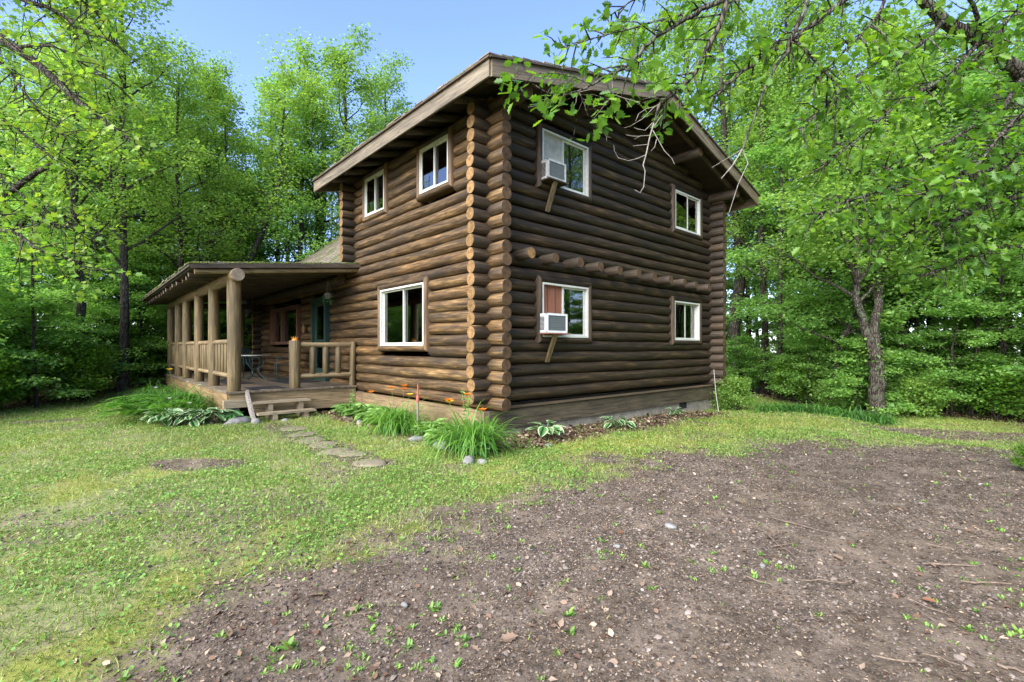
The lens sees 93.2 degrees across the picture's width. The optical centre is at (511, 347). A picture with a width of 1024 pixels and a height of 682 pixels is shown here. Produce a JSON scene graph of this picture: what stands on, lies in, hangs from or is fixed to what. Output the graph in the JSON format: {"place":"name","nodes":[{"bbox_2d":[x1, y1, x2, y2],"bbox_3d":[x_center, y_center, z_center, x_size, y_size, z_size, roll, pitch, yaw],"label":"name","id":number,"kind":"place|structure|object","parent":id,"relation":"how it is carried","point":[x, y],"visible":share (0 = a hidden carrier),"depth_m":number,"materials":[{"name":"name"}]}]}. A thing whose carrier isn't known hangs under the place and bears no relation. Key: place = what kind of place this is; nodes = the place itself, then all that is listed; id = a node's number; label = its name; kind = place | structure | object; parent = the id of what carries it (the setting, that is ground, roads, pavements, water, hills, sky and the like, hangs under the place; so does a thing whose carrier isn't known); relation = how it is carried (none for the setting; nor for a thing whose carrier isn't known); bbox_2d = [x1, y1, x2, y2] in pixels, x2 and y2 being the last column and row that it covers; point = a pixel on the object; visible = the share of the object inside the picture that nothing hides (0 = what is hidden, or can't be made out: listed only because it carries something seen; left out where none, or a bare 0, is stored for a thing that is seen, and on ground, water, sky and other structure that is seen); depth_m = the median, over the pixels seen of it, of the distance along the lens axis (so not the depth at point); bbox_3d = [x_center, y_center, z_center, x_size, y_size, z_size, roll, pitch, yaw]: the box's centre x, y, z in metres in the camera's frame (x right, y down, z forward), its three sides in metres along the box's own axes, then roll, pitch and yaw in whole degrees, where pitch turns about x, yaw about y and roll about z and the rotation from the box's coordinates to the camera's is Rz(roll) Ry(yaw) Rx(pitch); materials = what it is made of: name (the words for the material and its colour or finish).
{"place":"outdoors","nodes":[
{"label":"outdoors","id":0,"kind":"place"},
{"bbox_2d":[0,366,1023,681],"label":"ground","id":1,"kind":"structure","parent":0,"point":[836,646],"depth_m":3.48,"materials":[{"name":"brown soil"}]},
{"bbox_2d":[0,348,32,407],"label":"shrub","id":2,"kind":"object","parent":1,"relation":"on","point":[5,376],"visible":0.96,"depth_m":12.67,"materials":[{"name":"green plant"}]},
{"bbox_2d":[0,261,82,390],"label":"maple sapling","id":3,"kind":"object","parent":1,"relation":"on","point":[37,380],"visible":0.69,"depth_m":13.39,"materials":[{"name":"green plant"}]},
{"bbox_2d":[0,229,93,402],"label":"maple sapling","id":4,"kind":"object","parent":1,"relation":"on","point":[4,248],"visible":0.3,"depth_m":14.81,"materials":[{"name":"green plant"}]},
{"bbox_2d":[0,168,97,408],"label":"young tree","id":5,"kind":"object","parent":1,"relation":"on","point":[69,327],"visible":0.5,"depth_m":13.62,"materials":[{"name":"green plant"}]},
{"bbox_2d":[0,29,102,280],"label":"forked tree","id":6,"kind":"object","parent":1,"relation":"on","point":[2,105],"visible":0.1,"depth_m":18.42,"materials":[{"name":"green plant"}]},
{"bbox_2d":[0,117,108,314],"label":"slender tree","id":7,"kind":"object","parent":1,"relation":"on","point":[17,157],"visible":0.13,"depth_m":17.19,"materials":[{"name":"green plant"}]},
{"bbox_2d":[0,289,113,405],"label":"maple sapling","id":8,"kind":"object","parent":1,"relation":"on","point":[66,391],"visible":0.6,"depth_m":14.29,"materials":[{"name":"green plant"}]},
{"bbox_2d":[4,132,145,389],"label":"slender tree","id":9,"kind":"object","parent":1,"relation":"on","point":[94,178],"visible":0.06,"depth_m":18.42,"materials":[{"name":"green plant"}]},
{"bbox_2d":[0,0,165,302],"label":"maple","id":10,"kind":"object","parent":1,"relation":"on","point":[50,220],"visible":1,"depth_m":7.06,"materials":[{"name":"green plant"}]},
{"bbox_2d":[46,336,122,401],"bbox_3d":[-13.421,0.786,15.119,2.184,2.272,1.766,0,0,37],"label":"shrub","id":11,"kind":"object","parent":1,"relation":"on","point":[80,357],"visible":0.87,"depth_m":14.88,"materials":[{"name":"green plant"}]},
{"bbox_2d":[0,13,168,312],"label":"forked tree","id":12,"kind":"object","parent":1,"relation":"on","point":[3,51],"visible":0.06,"depth_m":19.74,"materials":[{"name":"green plant"}]},
{"bbox_2d":[0,0,179,399],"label":"tall tree","id":13,"kind":"object","parent":1,"relation":"on","point":[81,309],"visible":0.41,"depth_m":15.42,"materials":[{"name":"green plant"}]},
{"bbox_2d":[14,93,189,341],"bbox_3d":[-15.978,-3.981,18.910,4.819,11.623,5.398,0,0,37],"label":"slender tree","id":14,"kind":"object","parent":1,"relation":"on","point":[97,191],"visible":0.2,"depth_m":18.59,"materials":[{"name":"green plant"}]},
{"bbox_2d":[41,304,165,390],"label":"maple sapling","id":15,"kind":"object","parent":1,"relation":"on","point":[101,313],"visible":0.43,"depth_m":16.65,"materials":[{"name":"green plant"}]},
{"bbox_2d":[43,238,167,385],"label":"maple sapling","id":16,"kind":"object","parent":1,"relation":"on","point":[91,280],"visible":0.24,"depth_m":18.41,"materials":[{"name":"green plant"}]},
{"bbox_2d":[45,279,165,386],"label":"maple sapling","id":17,"kind":"object","parent":1,"relation":"on","point":[105,288],"visible":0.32,"depth_m":17.49,"materials":[{"name":"green plant"}]},
{"bbox_2d":[0,0,229,392],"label":"tall tree","id":18,"kind":"object","parent":1,"relation":"on","point":[123,382],"visible":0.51,"depth_m":16.52,"materials":[{"name":"green plant"}]},
{"bbox_2d":[61,141,184,383],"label":"slender tree","id":19,"kind":"object","parent":1,"relation":"on","point":[162,262],"visible":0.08,"depth_m":20.47,"materials":[{"name":"green plant"}]},
{"bbox_2d":[88,237,170,386],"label":"maple sapling","id":20,"kind":"object","parent":1,"relation":"on","point":[137,280],"visible":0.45,"depth_m":17.94,"materials":[{"name":"green plant"}]},
{"bbox_2d":[97,295,165,384],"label":"maple sapling","id":21,"kind":"object","parent":1,"relation":"on","point":[148,327],"visible":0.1,"depth_m":19.08,"materials":[{"name":"green plant"}]},
{"bbox_2d":[70,100,203,322],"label":"maple sapling","id":22,"kind":"object","parent":1,"relation":"on","point":[155,130],"visible":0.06,"depth_m":21.57,"materials":[{"name":"green plant"}]},
{"bbox_2d":[89,398,194,423],"bbox_3d":[-7.810,1.333,10.404,1.929,0.423,1.798,0,0,-28],"label":"fern","id":23,"kind":"object","parent":1,"relation":"on","point":[130,407],"visible":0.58,"depth_m":10.02,"materials":[{"name":"green plant"}]},
{"bbox_2d":[92,393,203,417],"bbox_3d":[-8.322,1.305,11.477,1.999,0.483,2.087,0,0,9],"label":"fern","id":24,"kind":"object","parent":1,"relation":"on","point":[130,399],"visible":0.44,"depth_m":10.98,"materials":[{"name":"green plant"}]},
{"bbox_2d":[106,78,205,330],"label":"tall tree","id":25,"kind":"object","parent":1,"relation":"on","point":[140,207],"visible":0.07,"depth_m":22.51,"materials":[{"name":"green plant"}]},
{"bbox_2d":[140,408,187,426],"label":"hosta","id":26,"kind":"object","parent":1,"relation":"on","point":[165,419],"visible":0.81,"depth_m":9.61,"materials":[{"name":"green plant"}]},
{"bbox_2d":[112,304,221,383],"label":"maple sapling","id":27,"kind":"object","parent":1,"relation":"on","point":[156,323],"visible":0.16,"depth_m":18.78,"materials":[{"name":"green plant"}]},
{"bbox_2d":[134,368,220,416],"bbox_3d":[-7.457,1.018,11.132,2.280,1.091,2.422,0,0,-42],"label":"daylily","id":28,"kind":"object","parent":1,"relation":"on","point":[199,399],"visible":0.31,"depth_m":11.10,"materials":[{"name":"green plant"}]},
{"bbox_2d":[96,27,263,279],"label":"tall tree","id":29,"kind":"object","parent":1,"relation":"on","point":[189,106],"visible":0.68,"depth_m":18.65,"materials":[{"name":"green plant"}]},
{"bbox_2d":[178,407,233,423],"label":"hosta","id":30,"kind":"object","parent":1,"relation":"on","point":[204,415],"visible":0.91,"depth_m":9.88,"materials":[{"name":"green plant"}]},
{"bbox_2d":[129,32,284,340],"bbox_3d":[-12.354,-5.727,21.363,5.819,15.014,5.837,0,0,20],"label":"tall tree","id":31,"kind":"object","parent":1,"relation":"on","point":[211,83],"visible":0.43,"depth_m":20.57,"materials":[{"name":"green plant"}]},
{"bbox_2d":[153,79,270,332],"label":"leaning tree","id":32,"kind":"object","parent":1,"relation":"on","point":[246,168],"visible":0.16,"depth_m":21.63,"materials":[{"name":"green plant"}]},
{"bbox_2d":[160,223,283,354],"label":"maple sapling","id":33,"kind":"object","parent":1,"relation":"on","point":[256,260],"visible":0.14,"depth_m":20.93,"materials":[{"name":"green plant"}]},
{"bbox_2d":[159,56,321,371],"bbox_3d":[-11.308,-5.096,20.232,5.110,13.793,5.583,0,0,40],"label":"forked tree","id":34,"kind":"object","parent":1,"relation":"on","point":[273,199],"visible":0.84,"depth_m":20.31,"materials":[{"name":"green plant"}]},
{"bbox_2d":[220,82,340,303],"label":"tall tree","id":35,"kind":"object","parent":1,"relation":"on","point":[301,214],"visible":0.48,"depth_m":21.30,"materials":[{"name":"green plant"}]},
{"bbox_2d":[230,70,334,261],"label":"tall tree","id":36,"kind":"object","parent":1,"relation":"on","point":[264,148],"visible":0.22,"depth_m":22.89,"materials":[{"name":"green plant"}]},
{"bbox_2d":[246,27,367,253],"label":"forked tree","id":37,"kind":"object","parent":1,"relation":"on","point":[304,61],"visible":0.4,"depth_m":21.71,"materials":[{"name":"green plant"}]},
{"bbox_2d":[292,22,395,245],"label":"tall tree","id":38,"kind":"object","parent":1,"relation":"on","point":[338,57],"visible":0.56,"depth_m":22.29,"materials":[{"name":"green plant"}]},
{"bbox_2d":[326,48,415,354],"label":"tall tree","id":39,"kind":"object","parent":1,"relation":"on","point":[400,105],"visible":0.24,"depth_m":25.29,"materials":[{"name":"green plant"}]},
{"bbox_2d":[349,385,445,438],"bbox_3d":[-2.145,1.147,8.943,1.824,0.863,2.153,0,0,19],"label":"daylily","id":40,"kind":"object","parent":1,"relation":"on","point":[400,421],"visible":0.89,"depth_m":8.75,"materials":[{"name":"green plant"}]},
{"bbox_2d":[141,52,760,437],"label":"log house","id":41,"kind":"structure","parent":1,"relation":"on","point":[458,256],"depth_m":10.67,"materials":[{"name":"brown wood"}]},
{"bbox_2d":[270,304,305,344],"bbox_3d":[-7.821,-0.760,16.786,0.260,1.280,3.000,0,0,-42],"label":"window","id":42,"kind":"structure","parent":41,"relation":"in","point":[285,323],"depth_m":16.74,"materials":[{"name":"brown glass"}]},
{"bbox_2d":[311,297,334,381],"bbox_3d":[-5.616,-0.230,14.296,0.300,2.500,1.150,0,0,-42],"label":"door","id":43,"kind":"structure","parent":41,"relation":"in","point":[320,313],"depth_m":14.30,"materials":[{"name":"green paint"}]},
{"bbox_2d":[362,162,390,222],"bbox_3d":[-3.232,-3.695,11.666,0.262,1.180,1.260,0,0,-42],"label":"window","id":44,"kind":"structure","parent":41,"relation":"in","point":[375,199],"depth_m":11.61,"materials":[{"name":"white paint"}]},
{"bbox_2d":[377,276,432,351],"bbox_3d":[-2.385,-0.700,10.720,0.262,1.550,2.160,0,0,-42],"label":"window","id":45,"kind":"structure","parent":41,"relation":"in","point":[403,323],"depth_m":10.70,"materials":[{"name":"white paint"}]},
{"bbox_2d":[416,125,456,203],"bbox_3d":[-1.500,-3.650,9.733,0.262,1.170,1.290,0,0,-42],"label":"window","id":46,"kind":"structure","parent":41,"relation":"in","point":[435,168],"depth_m":9.67,"materials":[{"name":"glass"}]},
{"bbox_2d":[539,313,569,361],"bbox_3d":[0.772,-0.188,9.320,0.610,0.932,0.390,0,0,-42],"label":"air conditioner","id":47,"kind":"object","parent":41,"relation":"attached to","point":[555,325],"visible":1,"depth_m":9.19,"materials":[{"name":"white"}]},
{"bbox_2d":[541,158,568,211],"bbox_3d":[0.769,-3.088,9.316,0.540,0.932,0.390,0,0,-42],"label":"air conditioner","id":48,"kind":"object","parent":41,"relation":"attached to","point":[553,174],"visible":0.98,"depth_m":9.20,"materials":[{"name":"white metal"}]},
{"bbox_2d":[530,275,591,343],"bbox_3d":[1.028,-0.735,9.769,1.620,1.300,0.262,0,0,-42],"label":"window","id":49,"kind":"structure","parent":41,"relation":"in","point":[573,298],"depth_m":9.78,"materials":[{"name":"white paint"}]},
{"bbox_2d":[532,120,591,204],"bbox_3d":[1.028,-3.685,9.769,1.620,1.280,0.262,0,0,-42],"label":"window","id":50,"kind":"structure","parent":41,"relation":"in","point":[551,142],"depth_m":9.79,"materials":[{"name":"glass"}]},
{"bbox_2d":[668,296,701,344],"bbox_3d":[4.624,-0.710,12.993,1.580,1.270,0.262,0,0,-42],"label":"window","id":51,"kind":"structure","parent":41,"relation":"in","point":[685,316],"depth_m":12.97,"materials":[{"name":"white paint"}]},
{"bbox_2d":[669,184,702,240],"bbox_3d":[4.646,-3.600,13.013,1.580,1.250,0.262,0,0,-42],"label":"window","id":52,"kind":"structure","parent":41,"relation":"in","point":[686,219],"depth_m":12.91,"materials":[{"name":"white paint"}]},
{"bbox_2d":[409,393,532,466],"bbox_3d":[-0.650,1.136,7.317,1.969,0.873,2.302,0,0,-42],"label":"daylily","id":53,"kind":"object","parent":1,"relation":"on","point":[478,432],"visible":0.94,"depth_m":7.10,"materials":[{"name":"green plant"}]},
{"bbox_2d":[0,385,1023,681],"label":"grass","id":54,"kind":"structure","parent":1,"relation":"on","point":[982,423],"depth_m":6.02,"materials":[{"name":"green plant"}]},
{"bbox_2d":[0,388,1023,681],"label":"clover","id":55,"kind":"object","parent":1,"relation":"on","point":[266,502],"visible":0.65,"depth_m":5.53,"materials":[{"name":"green plant"}]},
{"bbox_2d":[1,382,1023,681],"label":"leaf litter","id":56,"kind":"object","parent":1,"relation":"on","point":[561,622],"visible":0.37,"depth_m":3.43,"materials":[{"name":"brown plant"}]},
{"bbox_2d":[25,222,1021,387],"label":"distant woods","id":57,"kind":"object","parent":1,"relation":"on","point":[743,331],"visible":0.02,"depth_m":28.38,"materials":[{"name":"green plant"}]},
{"bbox_2d":[36,413,1023,681],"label":"weeds","id":58,"kind":"object","parent":1,"relation":"on","point":[290,643],"visible":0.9,"depth_m":2.81,"materials":[{"name":"green plant"}]},
{"bbox_2d":[526,420,564,438],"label":"hosta","id":59,"kind":"object","parent":1,"relation":"on","point":[542,430],"visible":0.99,"depth_m":8.17,"materials":[{"name":"green plant"}]},
{"bbox_2d":[605,5,708,128],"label":"tall tree","id":60,"kind":"object","parent":1,"relation":"on","point":[625,41],"visible":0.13,"depth_m":26.05,"materials":[{"name":"green plant"}]},
{"bbox_2d":[640,0,775,243],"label":"tall tree","id":61,"kind":"object","parent":1,"relation":"on","point":[678,53],"visible":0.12,"depth_m":24.13,"materials":[{"name":"green plant"}]},
{"bbox_2d":[709,372,765,410],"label":"corner shrub","id":62,"kind":"object","parent":1,"relation":"on","point":[736,386],"visible":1,"depth_m":13.32,"materials":[{"name":"green plant"}]},
{"bbox_2d":[712,114,777,391],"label":"woodland tree","id":63,"kind":"object","parent":1,"relation":"on","point":[746,296],"visible":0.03,"depth_m":26.50,"materials":[{"name":"green plant"}]},
{"bbox_2d":[721,333,774,388],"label":"maple sapling","id":64,"kind":"object","parent":1,"relation":"on","point":[742,338],"visible":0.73,"depth_m":20.49,"materials":[{"name":"green plant"}]},
{"bbox_2d":[669,0,830,380],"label":"forked tree","id":65,"kind":"object","parent":1,"relation":"on","point":[738,289],"visible":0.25,"depth_m":21.77,"materials":[{"name":"green plant"}]},
{"bbox_2d":[494,0,1023,304],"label":"oak","id":66,"kind":"object","parent":1,"relation":"on","point":[998,55],"visible":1,"depth_m":4.37,"materials":[{"name":"green plant"}]},
{"bbox_2d":[725,143,806,316],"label":"slender tree","id":67,"kind":"object","parent":1,"relation":"on","point":[752,269],"visible":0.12,"depth_m":22.65,"materials":[{"name":"green plant"}]},
{"bbox_2d":[718,39,823,394],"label":"tall tree","id":68,"kind":"object","parent":1,"relation":"on","point":[776,105],"visible":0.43,"depth_m":20.15,"materials":[{"name":"green plant"}]},
{"bbox_2d":[740,265,810,392],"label":"maple sapling","id":69,"kind":"object","parent":1,"relation":"on","point":[773,325],"visible":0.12,"depth_m":23.75,"materials":[{"name":"green plant"}]},
{"bbox_2d":[695,0,874,353],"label":"tall tree","id":70,"kind":"object","parent":1,"relation":"on","point":[768,27],"visible":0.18,"depth_m":21.61,"materials":[{"name":"green plant"}]},
{"bbox_2d":[753,282,818,383],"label":"maple sapling","id":71,"kind":"object","parent":1,"relation":"on","point":[768,354],"visible":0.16,"depth_m":19.56,"materials":[{"name":"green plant"}]},
{"bbox_2d":[725,110,848,399],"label":"young tree","id":72,"kind":"object","parent":1,"relation":"on","point":[767,151],"visible":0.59,"depth_m":18.21,"materials":[{"name":"green plant"}]},
{"bbox_2d":[766,354,817,401],"bbox_3d":[10.221,1.206,17.652,1.942,2.020,1.570,0,0,12],"label":"shrub","id":73,"kind":"object","parent":1,"relation":"on","point":[782,370],"visible":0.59,"depth_m":17.48,"materials":[{"name":"green plant"}]},
{"bbox_2d":[765,320,845,403],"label":"maple sapling","id":74,"kind":"object","parent":1,"relation":"on","point":[800,347],"visible":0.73,"depth_m":16.75,"materials":[{"name":"green plant"}]},
{"bbox_2d":[758,309,867,397],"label":"maple sapling","id":75,"kind":"object","parent":1,"relation":"on","point":[783,348],"visible":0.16,"depth_m":18.37,"materials":[{"name":"green plant"}]},
{"bbox_2d":[746,130,898,392],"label":"slender tree","id":76,"kind":"object","parent":1,"relation":"on","point":[770,280],"visible":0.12,"depth_m":18.84,"materials":[{"name":"green plant"}]},
{"bbox_2d":[758,146,889,361],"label":"slender tree","id":77,"kind":"object","parent":1,"relation":"on","point":[830,303],"visible":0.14,"depth_m":17.74,"materials":[{"name":"green plant"}]},
{"bbox_2d":[787,322,867,402],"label":"maple sapling","id":78,"kind":"object","parent":1,"relation":"on","point":[836,331],"visible":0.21,"depth_m":16.94,"materials":[{"name":"green plant"}]},
{"bbox_2d":[730,0,942,285],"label":"tall tree","id":79,"kind":"object","parent":1,"relation":"on","point":[848,27],"visible":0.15,"depth_m":21.22,"materials":[{"name":"green plant"}]},
{"bbox_2d":[725,6,987,416],"bbox_3d":[9.604,-3.939,14.598,6.488,12.456,5.667,0,0,13],"label":"oak tree","id":80,"kind":"object","parent":1,"relation":"on","point":[878,383],"visible":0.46,"depth_m":13.81,"materials":[{"name":"green plant"}]},
{"bbox_2d":[743,173,981,407],"bbox_3d":[10.674,-1.577,15.063,4.967,7.731,4.673,0,0,-9],"label":"leaning tree","id":81,"kind":"object","parent":1,"relation":"on","point":[865,302],"visible":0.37,"depth_m":15.17,"materials":[{"name":"green plant"}]},
{"bbox_2d":[809,335,915,415],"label":"maple sapling","id":82,"kind":"object","parent":1,"relation":"on","point":[842,393],"visible":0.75,"depth_m":14.54,"materials":[{"name":"green plant"}]},
{"bbox_2d":[803,304,939,407],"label":"maple sapling","id":83,"kind":"object","parent":1,"relation":"on","point":[892,332],"visible":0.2,"depth_m":15.90,"materials":[{"name":"green plant"}]},
{"bbox_2d":[808,315,943,413],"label":"maple sapling","id":84,"kind":"object","parent":1,"relation":"on","point":[901,354],"visible":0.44,"depth_m":14.63,"materials":[{"name":"green plant"}]},
{"bbox_2d":[805,64,1007,367],"bbox_3d":[13.828,-3.985,17.726,5.246,12.654,5.877,0,0,-2],"label":"slender tree","id":85,"kind":"object","parent":1,"relation":"on","point":[930,162],"visible":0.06,"depth_m":16.74,"materials":[{"name":"green plant"}]},
{"bbox_2d":[854,0,964,370],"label":"tall tree","id":86,"kind":"object","parent":1,"relation":"on","point":[906,17],"visible":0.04,"depth_m":22.07,"materials":[{"name":"green plant"}]},
{"bbox_2d":[816,22,1023,405],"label":"slender tree","id":87,"kind":"object","parent":1,"relation":"on","point":[979,76],"visible":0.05,"depth_m":16.29,"materials":[{"name":"green plant"}]},
{"bbox_2d":[823,100,1021,366],"bbox_3d":[13.936,-3.053,16.502,4.434,10.696,4.968,0,0,-21],"label":"slender tree","id":88,"kind":"object","parent":1,"relation":"on","point":[915,321],"visible":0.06,"depth_m":16.46,"materials":[{"name":"green plant"}]},
{"bbox_2d":[825,91,1020,371],"bbox_3d":[13.084,-3.020,15.932,4.936,10.628,4.406,0,0,25],"label":"slender tree","id":89,"kind":"object","parent":1,"relation":"on","point":[904,345],"visible":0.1,"depth_m":15.27,"materials":[{"name":"green plant"}]},
{"bbox_2d":[887,371,962,418],"bbox_3d":[12.015,1.467,14.375,1.753,1.639,1.786,0,0,3],"label":"shrub","id":90,"kind":"object","parent":1,"relation":"on","point":[926,397],"visible":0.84,"depth_m":14.07,"materials":[{"name":"green plant"}]},
{"bbox_2d":[884,115,1023,414],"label":"slender tree","id":91,"kind":"object","parent":1,"relation":"on","point":[966,310],"visible":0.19,"depth_m":14.30,"materials":[{"name":"green plant"}]},
{"bbox_2d":[895,262,1023,416],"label":"maple sapling","id":92,"kind":"object","parent":1,"relation":"on","point":[943,372],"visible":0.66,"depth_m":13.77,"materials":[{"name":"green plant"}]},
{"bbox_2d":[895,73,1023,349],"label":"slender tree","id":93,"kind":"object","parent":1,"relation":"on","point":[961,115],"visible":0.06,"depth_m":16.75,"materials":[{"name":"green plant"}]},
{"bbox_2d":[901,0,1023,401],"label":"forked tree","id":94,"kind":"object","parent":1,"relation":"on","point":[998,3],"visible":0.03,"depth_m":20.52,"materials":[{"name":"green plant"}]},
{"bbox_2d":[905,0,1023,413],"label":"slender tree","id":95,"kind":"object","parent":1,"relation":"on","point":[973,92],"visible":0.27,"depth_m":14.93,"materials":[{"name":"green plant"}]},
{"bbox_2d":[908,315,1023,408],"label":"maple sapling","id":96,"kind":"object","parent":1,"relation":"on","point":[968,324],"visible":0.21,"depth_m":15.59,"materials":[{"name":"green plant"}]},
{"bbox_2d":[921,334,1014,412],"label":"maple sapling","id":97,"kind":"object","parent":1,"relation":"on","point":[956,351],"visible":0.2,"depth_m":15.12,"materials":[{"name":"green plant"}]},
{"bbox_2d":[933,257,1023,417],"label":"maple sapling","id":98,"kind":"object","parent":1,"relation":"on","point":[1003,289],"visible":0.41,"depth_m":14.05,"materials":[{"name":"green plant"}]},
{"bbox_2d":[946,357,1023,420],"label":"shrub","id":99,"kind":"object","parent":1,"relation":"on","point":[998,387],"visible":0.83,"depth_m":13.22,"materials":[{"name":"green plant"}]},
{"bbox_2d":[973,267,1023,375],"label":"maple sapling","id":100,"kind":"object","parent":1,"relation":"on","point":[1017,370],"visible":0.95,"depth_m":12.06,"materials":[{"name":"green plant"}]},
{"bbox_2d":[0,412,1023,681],"bbox_3d":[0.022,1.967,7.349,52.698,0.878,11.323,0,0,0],"label":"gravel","id":101,"kind":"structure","parent":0,"point":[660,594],"depth_m":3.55,"materials":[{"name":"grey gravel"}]},
{"bbox_2d":[0,0,1023,363],"label":"sky","id":102,"kind":"structure","parent":0,"point":[442,38],"materials":[{"name":"blue"}]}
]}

